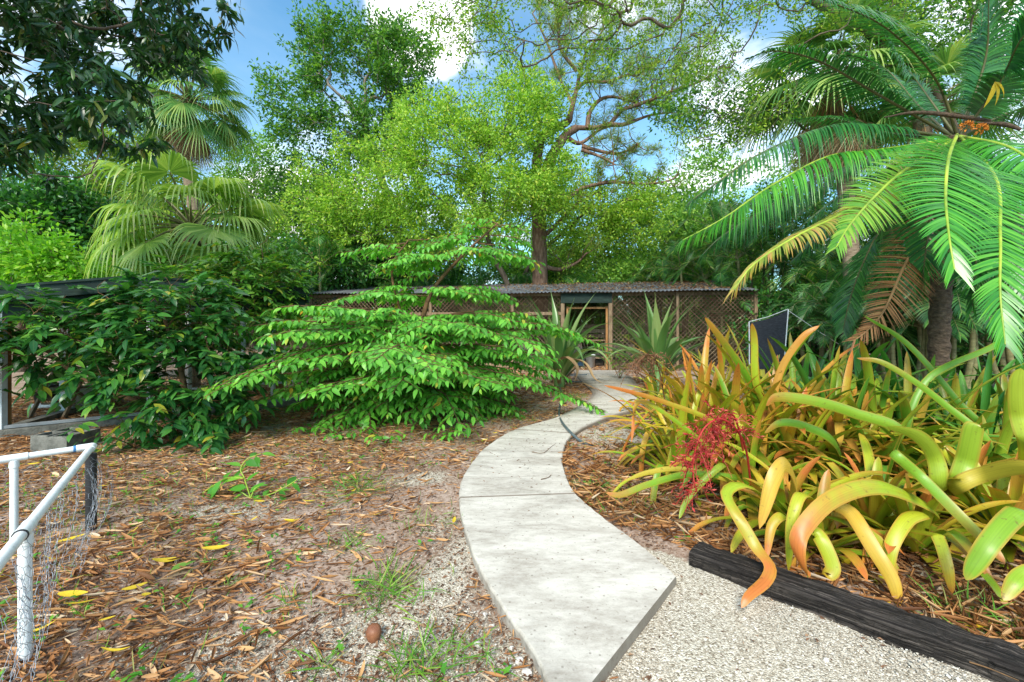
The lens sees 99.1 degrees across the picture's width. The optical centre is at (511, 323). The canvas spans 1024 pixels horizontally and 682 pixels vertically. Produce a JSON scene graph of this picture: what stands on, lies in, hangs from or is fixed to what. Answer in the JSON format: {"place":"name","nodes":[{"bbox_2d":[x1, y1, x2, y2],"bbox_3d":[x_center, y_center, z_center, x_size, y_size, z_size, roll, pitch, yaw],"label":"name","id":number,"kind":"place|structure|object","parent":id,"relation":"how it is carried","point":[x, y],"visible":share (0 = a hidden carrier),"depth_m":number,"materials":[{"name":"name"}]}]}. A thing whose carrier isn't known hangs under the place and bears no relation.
{"place":"outdoors","nodes":[
{"label":"outdoors","id":0,"kind":"place"},
{"bbox_2d":[432,271,515,347],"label":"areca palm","id":1,"kind":"object","parent":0,"point":[488,279],"visible":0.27,"depth_m":17.08,"materials":[{"name":"green plant"}]},
{"bbox_2d":[3,502,988,681],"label":"gravel","id":2,"kind":"structure","parent":0,"point":[742,649],"depth_m":1.86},
{"bbox_2d":[473,272,534,346],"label":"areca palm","id":3,"kind":"object","parent":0,"point":[527,280],"visible":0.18,"depth_m":18.03,"materials":[{"name":"green plant"}]},
{"bbox_2d":[0,327,1023,681],"bbox_3d":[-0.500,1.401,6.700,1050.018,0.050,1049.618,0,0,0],"label":"ground","id":4,"kind":"structure","parent":0,"point":[698,653],"depth_m":2.31,"materials":[{"name":"gravel"}]},
{"bbox_2d":[30,427,78,451],"bbox_3d":[-5.110,1.305,4.930,0.200,0.190,0.400,0,0,3],"label":"concrete block","id":5,"kind":"object","parent":4,"relation":"on","point":[38,442],"depth_m":4.73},
{"bbox_2d":[0,443,112,681],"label":"pipe frame","id":6,"kind":"object","parent":4,"relation":"on","point":[21,540],"visible":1,"depth_m":2.10,"materials":[{"name":"white plastic"}]},
{"bbox_2d":[27,368,98,418],"bbox_3d":[-6.831,0.953,6.706,0.585,0.926,0.654,0,0,0],"label":"wooden chair","id":7,"kind":"object","parent":4,"relation":"on","point":[49,398],"visible":0.3,"depth_m":6.56,"materials":[{"name":"brown wood"}]},
{"bbox_2d":[47,429,100,454],"bbox_3d":[-4.880,1.305,4.880,0.212,0.190,0.406,0,0,0],"label":"concrete block","id":8,"kind":"object","parent":4,"relation":"on","point":[57,441],"depth_m":4.78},
{"bbox_2d":[0,203,148,370],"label":"lime bush","id":9,"kind":"object","parent":4,"relation":"on","point":[30,257],"visible":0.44,"depth_m":9.16,"materials":[{"name":"green plant"}]},
{"bbox_2d":[0,153,154,372],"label":"broadleaf tree","id":10,"kind":"object","parent":4,"relation":"on","point":[72,206],"visible":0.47,"depth_m":11.92,"materials":[{"name":"green plant"}]},
{"bbox_2d":[2,99,185,255],"bbox_3d":[-20.191,-4.985,20.874,10.325,12.780,5.224,0,0,0],"label":"broadleaf tree","id":11,"kind":"object","parent":4,"relation":"on","point":[82,146],"visible":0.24,"depth_m":20.75,"materials":[{"name":"green plant"}]},
{"bbox_2d":[0,0,245,194],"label":"mango tree","id":12,"kind":"object","parent":4,"relation":"on","point":[39,31],"visible":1,"depth_m":5.30,"materials":[{"name":"green plant"}]},
{"bbox_2d":[73,429,182,450],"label":"shrub seedling","id":13,"kind":"object","parent":4,"relation":"on","point":[118,443],"visible":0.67,"depth_m":4.79,"materials":[{"name":"green plant"}]},
{"bbox_2d":[0,260,295,457],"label":"broadleaf shrub","id":14,"kind":"object","parent":4,"relation":"on","point":[207,361],"visible":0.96,"depth_m":5.11,"materials":[{"name":"green plant"}]},
{"bbox_2d":[0,275,312,437],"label":"screen house","id":15,"kind":"structure","parent":4,"relation":"on","point":[33,426],"depth_m":5.80,"materials":[{"name":"grey wood"}]},
{"bbox_2d":[79,147,291,386],"bbox_3d":[-6.882,-1.004,9.540,3.739,4.809,3.721,0,0,43],"label":"fan palm","id":16,"kind":"object","parent":4,"relation":"on","point":[190,230],"visible":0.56,"depth_m":8.81,"materials":[{"name":"green plant"}]},
{"bbox_2d":[119,47,261,332],"bbox_3d":[-10.764,-3.909,14.662,4.057,10.620,4.267,0,0,0],"label":"cabbage palm","id":17,"kind":"object","parent":4,"relation":"on","point":[185,131],"visible":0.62,"depth_m":14.31,"materials":[{"name":"green plant"}]},
{"bbox_2d":[140,229,318,403],"bbox_3d":[-4.637,-0.131,7.083,2.830,3.067,2.022,0,0,0],"label":"broadleaf shrub","id":18,"kind":"object","parent":4,"relation":"on","point":[218,271],"visible":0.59,"depth_m":6.92,"materials":[{"name":"green plant"}]},
{"bbox_2d":[199,121,290,349],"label":"broadleaf tree","id":19,"kind":"object","parent":4,"relation":"on","point":[231,174],"visible":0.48,"depth_m":23.51,"materials":[{"name":"green plant"}]},
{"bbox_2d":[202,452,308,499],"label":"sapling","id":20,"kind":"object","parent":4,"relation":"on","point":[254,462],"visible":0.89,"depth_m":3.53,"materials":[{"name":"green plant"}]},
{"bbox_2d":[275,222,395,353],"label":"areca palm","id":21,"kind":"object","parent":4,"relation":"on","point":[320,245],"visible":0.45,"depth_m":14.95,"materials":[{"name":"green plant"}]},
{"bbox_2d":[0,399,696,681],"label":"weeds","id":22,"kind":"object","parent":4,"relation":"on","point":[339,646],"visible":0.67,"depth_m":2.51,"materials":[{"name":"green plant"}]},
{"bbox_2d":[245,0,452,328],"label":"oak tree","id":23,"kind":"object","parent":4,"relation":"on","point":[386,76],"visible":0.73,"depth_m":18.04,"materials":[{"name":"green plant"}]},
{"bbox_2d":[301,466,398,508],"bbox_3d":[-1.302,1.323,3.767,0.824,0.209,0.980,0,0,0],"label":"grass tuft","id":24,"kind":"object","parent":4,"relation":"on","point":[354,480],"visible":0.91,"depth_m":3.69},
{"bbox_2d":[252,220,494,314],"bbox_3d":[-5.931,-1.387,16.599,6.292,5.575,9.493,0,0,43],"label":"hedge","id":25,"kind":"object","parent":4,"relation":"on","point":[453,277],"visible":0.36,"depth_m":15.67,"materials":[{"name":"green plant"}]},
{"bbox_2d":[319,547,450,633],"bbox_3d":[-0.621,1.329,2.325,0.655,0.211,0.698,0,0,23],"label":"grass tuft","id":26,"kind":"object","parent":4,"relation":"on","point":[389,584],"visible":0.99,"depth_m":2.27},
{"bbox_2d":[182,217,607,438],"bbox_3d":[-1.540,-0.030,7.143,6.388,3.234,5.678,0,0,0],"label":"layered shrub","id":27,"kind":"object","parent":4,"relation":"on","point":[382,367],"visible":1,"depth_m":6.02,"materials":[{"name":"green plant"}]},
{"bbox_2d":[0,398,809,681],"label":"grass","id":28,"kind":"structure","parent":4,"relation":"on","point":[78,612],"depth_m":3.19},
{"bbox_2d":[356,612,481,681],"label":"grass tuft","id":29,"kind":"object","parent":4,"relation":"on","point":[423,645],"visible":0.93,"depth_m":1.79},
{"bbox_2d":[257,34,599,359],"bbox_3d":[-2.945,-4.254,16.267,12.312,11.321,6.007,0,0,0],"label":"light green tree","id":30,"kind":"object","parent":4,"relation":"on","point":[547,192],"visible":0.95,"depth_m":15.36,"materials":[{"name":"green plant"}]},
{"bbox_2d":[370,608,523,681],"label":"grass tuft","id":31,"kind":"object","parent":4,"relation":"on","point":[452,666],"visible":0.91,"depth_m":1.81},
{"bbox_2d":[0,412,905,681],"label":"leaf crumbs","id":32,"kind":"object","parent":4,"relation":"on","point":[362,646],"visible":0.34,"depth_m":2.14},
{"bbox_2d":[0,365,1023,681],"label":"leaf litter","id":33,"kind":"object","parent":4,"relation":"on","point":[904,565],"visible":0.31,"depth_m":2.83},
{"bbox_2d":[12,239,1023,352],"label":"woodland","id":34,"kind":"object","parent":4,"relation":"on","point":[617,331],"visible":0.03,"depth_m":30.13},
{"bbox_2d":[309,280,758,370],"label":"lattice shed","id":35,"kind":"structure","parent":4,"relation":"on","point":[603,292],"depth_m":13.63,"materials":[{"name":"wood"}]},
{"bbox_2d":[470,160,608,339],"bbox_3d":[1.342,-4.844,28.152,10.192,12.488,6.760,0,0,0],"label":"broadleaf tree","id":36,"kind":"object","parent":4,"relation":"on","point":[526,235],"visible":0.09,"depth_m":27.10,"materials":[{"name":"green plant"}]},
{"bbox_2d":[509,289,623,388],"bbox_3d":[1.105,0.312,9.581,2.902,2.276,3.211,0,0,0],"label":"crinum lily","id":37,"kind":"object","parent":4,"relation":"on","point":[565,349],"visible":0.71,"depth_m":9.29,"materials":[{"name":"green plant"}]},
{"bbox_2d":[551,275,636,354],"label":"areca palm","id":38,"kind":"object","parent":4,"relation":"on","point":[592,311],"visible":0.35,"depth_m":18.01,"materials":[{"name":"green plant"}]},
{"bbox_2d":[514,162,680,311],"bbox_3d":[3.311,-2.904,18.321,7.488,8.674,4.218,0,0,0],"label":"light green tree","id":39,"kind":"object","parent":4,"relation":"on","point":[626,207],"visible":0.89,"depth_m":17.91,"materials":[{"name":"green plant"}]},
{"bbox_2d":[557,199,667,345],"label":"broadleaf tree","id":40,"kind":"object","parent":4,"relation":"on","point":[608,254],"visible":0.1,"depth_m":25.15,"materials":[{"name":"green plant"}]},
{"bbox_2d":[468,238,775,352],"bbox_3d":[4.571,-1.402,19.451,13.196,5.603,4.098,0,0,18],"label":"hedge","id":41,"kind":"object","parent":4,"relation":"on","point":[613,271],"visible":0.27,"depth_m":18.91,"materials":[{"name":"green plant"}]},
{"bbox_2d":[531,0,741,351],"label":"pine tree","id":42,"kind":"object","parent":4,"relation":"on","point":[539,243],"visible":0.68,"depth_m":17.30,"materials":[{"name":"green plant"}]},
{"bbox_2d":[601,271,685,354],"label":"areca palm","id":43,"kind":"object","parent":4,"relation":"on","point":[642,299],"visible":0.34,"depth_m":17.36,"materials":[{"name":"green plant"}]},
{"bbox_2d":[588,288,729,391],"bbox_3d":[3.103,0.387,9.423,2.752,2.379,3.000,0,0,-28],"label":"crinum lily","id":44,"kind":"object","parent":4,"relation":"on","point":[657,341],"visible":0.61,"depth_m":9.14,"materials":[{"name":"green plant"}]},
{"bbox_2d":[625,244,711,358],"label":"areca palm","id":45,"kind":"object","parent":4,"relation":"on","point":[660,273],"visible":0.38,"depth_m":17.29,"materials":[{"name":"green plant"}]},
{"bbox_2d":[600,378,763,470],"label":"bromeliad","id":46,"kind":"object","parent":4,"relation":"on","point":[641,454],"visible":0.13,"depth_m":4.16,"materials":[{"name":"orange plant"}]},
{"bbox_2d":[606,406,764,517],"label":"bromeliad","id":47,"kind":"object","parent":4,"relation":"on","point":[687,474],"visible":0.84,"depth_m":2.84,"materials":[{"name":"green plant"}]},
{"bbox_2d":[624,198,753,352],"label":"areca palm","id":48,"kind":"object","parent":4,"relation":"on","point":[712,211],"visible":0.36,"depth_m":18.17,"materials":[{"name":"green plant"}]},
{"bbox_2d":[630,216,755,360],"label":"areca palm","id":49,"kind":"object","parent":4,"relation":"on","point":[680,258],"visible":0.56,"depth_m":15.96,"materials":[{"name":"green plant"}]},
{"bbox_2d":[631,176,766,348],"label":"broadleaf tree","id":50,"kind":"object","parent":4,"relation":"on","point":[691,226],"visible":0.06,"depth_m":20.34,"materials":[{"name":"green plant"}]},
{"bbox_2d":[408,0,999,369],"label":"oak tree","id":51,"kind":"object","parent":4,"relation":"on","point":[490,22],"visible":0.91,"depth_m":9.03,"materials":[{"name":"green plant"}]},
{"bbox_2d":[590,349,819,517],"bbox_3d":[1.460,0.808,3.958,1.644,1.184,1.897,0,0,0],"label":"bromeliad","id":52,"kind":"object","parent":4,"relation":"on","point":[669,439],"visible":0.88,"depth_m":3.83,"materials":[{"name":"yellow plant"}]},
{"bbox_2d":[609,323,809,493],"bbox_3d":[1.807,0.691,4.048,1.903,1.418,1.798,0,0,32],"label":"bromeliad","id":53,"kind":"object","parent":4,"relation":"on","point":[725,403],"visible":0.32,"depth_m":3.97,"materials":[{"name":"orange plant"}]},
{"bbox_2d":[605,328,821,487],"bbox_3d":[1.910,0.717,4.308,1.814,1.366,1.858,0,0,-25],"label":"bromeliad","id":54,"kind":"object","parent":4,"relation":"on","point":[701,374],"visible":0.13,"depth_m":4.13,"materials":[{"name":"orange plant"}]},
{"bbox_2d":[633,328,793,468],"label":"bromeliad","id":55,"kind":"object","parent":4,"relation":"on","point":[729,386],"visible":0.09,"depth_m":4.64,"materials":[{"name":"orange plant"}]},
{"bbox_2d":[616,338,818,471],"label":"bromeliad","id":56,"kind":"object","parent":4,"relation":"on","point":[762,457],"visible":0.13,"depth_m":4.26,"materials":[{"name":"orange plant"}]},
{"bbox_2d":[642,128,812,268],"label":"broadleaf tree","id":57,"kind":"object","parent":4,"relation":"on","point":[706,164],"visible":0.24,"depth_m":24.11,"materials":[{"name":"green plant"}]},
{"bbox_2d":[604,364,859,530],"bbox_3d":[1.856,0.883,3.545,1.700,1.034,2.155,0,0,36],"label":"bromeliad","id":58,"kind":"object","parent":4,"relation":"on","point":[761,413],"visible":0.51,"depth_m":3.32,"materials":[{"name":"yellow plant"}]},
{"bbox_2d":[681,268,796,367],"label":"areca palm","id":59,"kind":"object","parent":4,"relation":"on","point":[720,279],"visible":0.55,"depth_m":13.60,"materials":[{"name":"green plant"}]},
{"bbox_2d":[624,363,861,493],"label":"bromeliad","id":60,"kind":"object","parent":4,"relation":"on","point":[735,387],"visible":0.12,"depth_m":3.70,"materials":[{"name":"orange plant"}]},
{"bbox_2d":[674,199,811,316],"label":"areca palm","id":61,"kind":"object","parent":4,"relation":"on","point":[734,207],"visible":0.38,"depth_m":15.82,"materials":[{"name":"green plant"}]},
{"bbox_2d":[671,194,830,315],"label":"areca palm","id":62,"kind":"object","parent":4,"relation":"on","point":[750,244],"visible":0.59,"depth_m":14.11,"materials":[{"name":"green plant"}]},
{"bbox_2d":[699,409,841,519],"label":"bromeliad","id":63,"kind":"object","parent":4,"relation":"on","point":[762,470],"visible":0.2,"depth_m":3.30,"materials":[{"name":"yellow plant"}]},
{"bbox_2d":[649,317,898,482],"bbox_3d":[2.349,0.670,4.106,1.977,1.459,2.163,0,0,25],"label":"bromeliad","id":64,"kind":"object","parent":4,"relation":"on","point":[754,368],"visible":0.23,"depth_m":3.85,"materials":[{"name":"yellow plant"}]},
{"bbox_2d":[629,323,924,437],"bbox_3d":[2.626,0.688,4.713,2.259,1.426,2.241,0,0,-14],"label":"bromeliad","id":65,"kind":"object","parent":4,"relation":"on","point":[785,378],"visible":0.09,"depth_m":4.38,"materials":[{"name":"orange plant"}]},
{"bbox_2d":[696,333,872,420],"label":"bromeliad","id":66,"kind":"object","parent":4,"relation":"on","point":[792,374],"visible":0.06,"depth_m":4.23,"materials":[{"name":"green plant"}]},
{"bbox_2d":[731,214,841,363],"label":"areca palm","id":67,"kind":"object","parent":4,"relation":"on","point":[781,265],"visible":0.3,"depth_m":13.22,"materials":[{"name":"green plant"}]},
{"bbox_2d":[749,309,838,368],"bbox_3d":[5.640,0.556,8.586,1.659,1.690,0.555,0,0,11],"label":"shade cloth screen","id":68,"kind":"object","parent":4,"relation":"on","point":[775,327],"visible":0.66,"depth_m":8.66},
{"bbox_2d":[686,456,903,607],"bbox_3d":[1.702,1.084,2.701,1.134,0.634,1.765,0,0,36],"label":"bromeliad","id":69,"kind":"object","parent":4,"relation":"on","point":[775,517],"visible":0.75,"depth_m":2.47,"materials":[{"name":"yellow plant"}]},
{"bbox_2d":[759,283,873,376],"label":"areca palm","id":70,"kind":"object","parent":4,"relation":"on","point":[793,309],"visible":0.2,"depth_m":10.59,"materials":[{"name":"green plant"}]},
{"bbox_2d":[727,371,912,483],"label":"bromeliad","id":71,"kind":"object","parent":4,"relation":"on","point":[736,458],"visible":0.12,"depth_m":3.60,"materials":[{"name":"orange plant"}]},
{"bbox_2d":[725,326,919,414],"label":"bromeliad","id":72,"kind":"object","parent":4,"relation":"on","point":[806,365],"visible":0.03,"depth_m":4.72,"materials":[{"name":"orange plant"}]},
{"bbox_2d":[764,217,885,374],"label":"areca palm","id":73,"kind":"object","parent":4,"relation":"on","point":[822,263],"visible":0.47,"depth_m":11.79,"materials":[{"name":"green plant"}]},
{"bbox_2d":[712,384,940,492],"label":"bromeliad","id":74,"kind":"object","parent":4,"relation":"on","point":[785,435],"visible":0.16,"depth_m":3.60,"materials":[{"name":"green plant"}]},
{"bbox_2d":[740,469,924,584],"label":"bromeliad","id":75,"kind":"object","parent":4,"relation":"on","point":[843,544],"visible":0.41,"depth_m":2.60,"materials":[{"name":"orange plant"}]},
{"bbox_2d":[642,0,1023,234],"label":"oak tree","id":76,"kind":"object","parent":4,"relation":"on","point":[971,17],"visible":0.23,"depth_m":11.94,"materials":[{"name":"green plant"}]},
{"bbox_2d":[748,350,928,494],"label":"bromeliad","id":77,"kind":"object","parent":4,"relation":"on","point":[830,425],"visible":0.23,"depth_m":3.65,"materials":[{"name":"orange plant"}]},
{"bbox_2d":[725,0,959,374],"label":"cabbage palm","id":78,"kind":"object","parent":4,"relation":"on","point":[821,107],"visible":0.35,"depth_m":10.22,"materials":[{"name":"green plant"}]},
{"bbox_2d":[673,0,1023,404],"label":"cycad","id":79,"kind":"object","parent":4,"relation":"on","point":[953,189],"visible":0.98,"depth_m":4.14,"materials":[{"name":"green plant"}]},
{"bbox_2d":[789,284,917,369],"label":"areca palm","id":80,"kind":"object","parent":4,"relation":"on","point":[825,327],"visible":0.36,"depth_m":8.84,"materials":[{"name":"green plant"}]},
{"bbox_2d":[715,346,994,470],"bbox_3d":[3.070,0.800,4.133,2.014,1.200,1.936,0,0,43],"label":"bromeliad","id":81,"kind":"object","parent":4,"relation":"on","point":[836,380],"visible":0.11,"depth_m":4.07,"materials":[{"name":"green plant"}]},
{"bbox_2d":[750,336,961,429],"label":"bromeliad","id":82,"kind":"object","parent":4,"relation":"on","point":[800,370],"visible":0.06,"depth_m":4.26,"materials":[{"name":"orange plant"}]},
{"bbox_2d":[689,542,1023,681],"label":"timber edging","id":83,"kind":"object","parent":4,"relation":"on","point":[940,640],"visible":0.92,"depth_m":1.96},
{"bbox_2d":[713,277,1023,384],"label":"undergrowth bush","id":84,"kind":"object","parent":4,"relation":"on","point":[964,350],"visible":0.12,"depth_m":11.99,"materials":[{"name":"green plant"}]},
{"bbox_2d":[742,99,1023,247],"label":"broadleaf tree","id":85,"kind":"object","parent":4,"relation":"on","point":[832,191],"visible":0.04,"depth_m":21.68,"materials":[{"name":"green plant"}]},
{"bbox_2d":[786,252,984,380],"bbox_3d":[7.742,-0.133,9.213,3.197,3.096,3.088,0,0,1],"label":"areca palm","id":86,"kind":"object","parent":4,"relation":"on","point":[837,282],"visible":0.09,"depth_m":9.39,"materials":[{"name":"green plant"}]},
{"bbox_2d":[765,374,1013,485],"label":"bromeliad","id":87,"kind":"object","parent":4,"relation":"on","point":[876,420],"visible":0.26,"depth_m":3.06,"materials":[{"name":"green plant"}]},
{"bbox_2d":[784,425,1022,605],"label":"bromeliad","id":88,"kind":"object","parent":4,"relation":"on","point":[864,497],"visible":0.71,"depth_m":2.37,"materials":[{"name":"yellow plant"}]},
{"bbox_2d":[805,339,1014,476],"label":"bromeliad","id":89,"kind":"object","parent":4,"relation":"on","point":[868,372],"visible":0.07,"depth_m":3.82,"materials":[{"name":"green plant"}]},
{"bbox_2d":[836,418,985,503],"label":"bromeliad","id":90,"kind":"object","parent":4,"relation":"on","point":[902,448],"visible":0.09,"depth_m":3.40,"materials":[{"name":"green plant"}]},
{"bbox_2d":[808,367,1015,480],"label":"bromeliad","id":91,"kind":"object","parent":4,"relation":"on","point":[910,450],"visible":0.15,"depth_m":3.52,"materials":[{"name":"green plant"}]},
{"bbox_2d":[824,254,1008,393],"bbox_3d":[7.604,0.021,8.213,2.779,2.786,2.877,0,0,-16],"label":"areca palm","id":92,"kind":"object","parent":4,"relation":"on","point":[919,338],"visible":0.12,"depth_m":8.12,"materials":[{"name":"green plant"}]},
{"bbox_2d":[832,30,1023,254],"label":"cabbage palm","id":93,"kind":"object","parent":4,"relation":"on","point":[948,57],"visible":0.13,"depth_m":9.40,"materials":[{"name":"green plant"}]},
{"bbox_2d":[834,249,1023,388],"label":"areca palm","id":94,"kind":"object","parent":4,"relation":"on","point":[973,346],"visible":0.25,"depth_m":7.26,"materials":[{"name":"green plant"}]},
{"bbox_2d":[851,338,1010,417],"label":"bromeliad","id":95,"kind":"object","parent":4,"relation":"on","point":[900,363],"visible":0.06,"depth_m":4.34,"materials":[{"name":"green plant"}]},
{"bbox_2d":[860,356,1002,444],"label":"bromeliad","id":96,"kind":"object","parent":4,"relation":"on","point":[972,399],"visible":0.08,"depth_m":3.83,"materials":[{"name":"green plant"}]},
{"bbox_2d":[841,316,1023,471],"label":"bromeliad","id":97,"kind":"object","parent":4,"relation":"on","point":[906,407],"visible":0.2,"depth_m":3.60,"materials":[{"name":"green plant"}]},
{"bbox_2d":[844,472,1023,601],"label":"bromeliad","id":98,"kind":"object","parent":4,"relation":"on","point":[960,534],"visible":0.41,"depth_m":2.55,"materials":[{"name":"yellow plant"}]},
{"bbox_2d":[872,413,1014,495],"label":"bromeliad","id":99,"kind":"object","parent":4,"relation":"on","point":[1006,435],"visible":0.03,"depth_m":3.20,"materials":[{"name":"green plant"}]},
{"bbox_2d":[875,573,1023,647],"bbox_3d":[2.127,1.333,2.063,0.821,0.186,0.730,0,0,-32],"label":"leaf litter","id":100,"kind":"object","parent":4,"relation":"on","point":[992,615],"visible":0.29,"depth_m":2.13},
{"bbox_2d":[887,411,1023,562],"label":"bromeliad","id":101,"kind":"object","parent":4,"relation":"on","point":[937,483],"visible":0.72,"depth_m":2.46,"materials":[{"name":"green plant"}]},
{"bbox_2d":[895,351,1017,458],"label":"bromeliad","id":102,"kind":"object","parent":4,"relation":"on","point":[986,404],"visible":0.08,"depth_m":3.78,"materials":[{"name":"green plant"}]},
{"bbox_2d":[891,438,1023,547],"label":"bromeliad","id":103,"kind":"object","parent":4,"relation":"on","point":[964,497],"visible":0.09,"depth_m":3.00,"materials":[{"name":"green plant"}]},
{"bbox_2d":[895,441,1023,600],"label":"bromeliad","id":104,"kind":"object","parent":4,"relation":"on","point":[1004,524],"visible":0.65,"depth_m":2.00,"materials":[{"name":"green plant"}]},
{"bbox_2d":[901,207,1023,383],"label":"areca palm","id":105,"kind":"object","parent":4,"relation":"on","point":[1007,357],"visible":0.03,"depth_m":8.29,"materials":[{"name":"green plant"}]},
{"bbox_2d":[994,368,1023,459],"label":"bromeliad","id":106,"kind":"object","parent":4,"relation":"on","point":[1016,397],"visible":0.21,"depth_m":2.44,"materials":[{"name":"green plant"}]},
{"bbox_2d":[0,0,1023,324],"label":"sky","id":107,"kind":"structure","parent":0,"point":[262,18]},
{"bbox_2d":[459,370,675,681],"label":"concrete path","id":108,"kind":"structure","parent":0,"point":[570,614],"depth_m":2.53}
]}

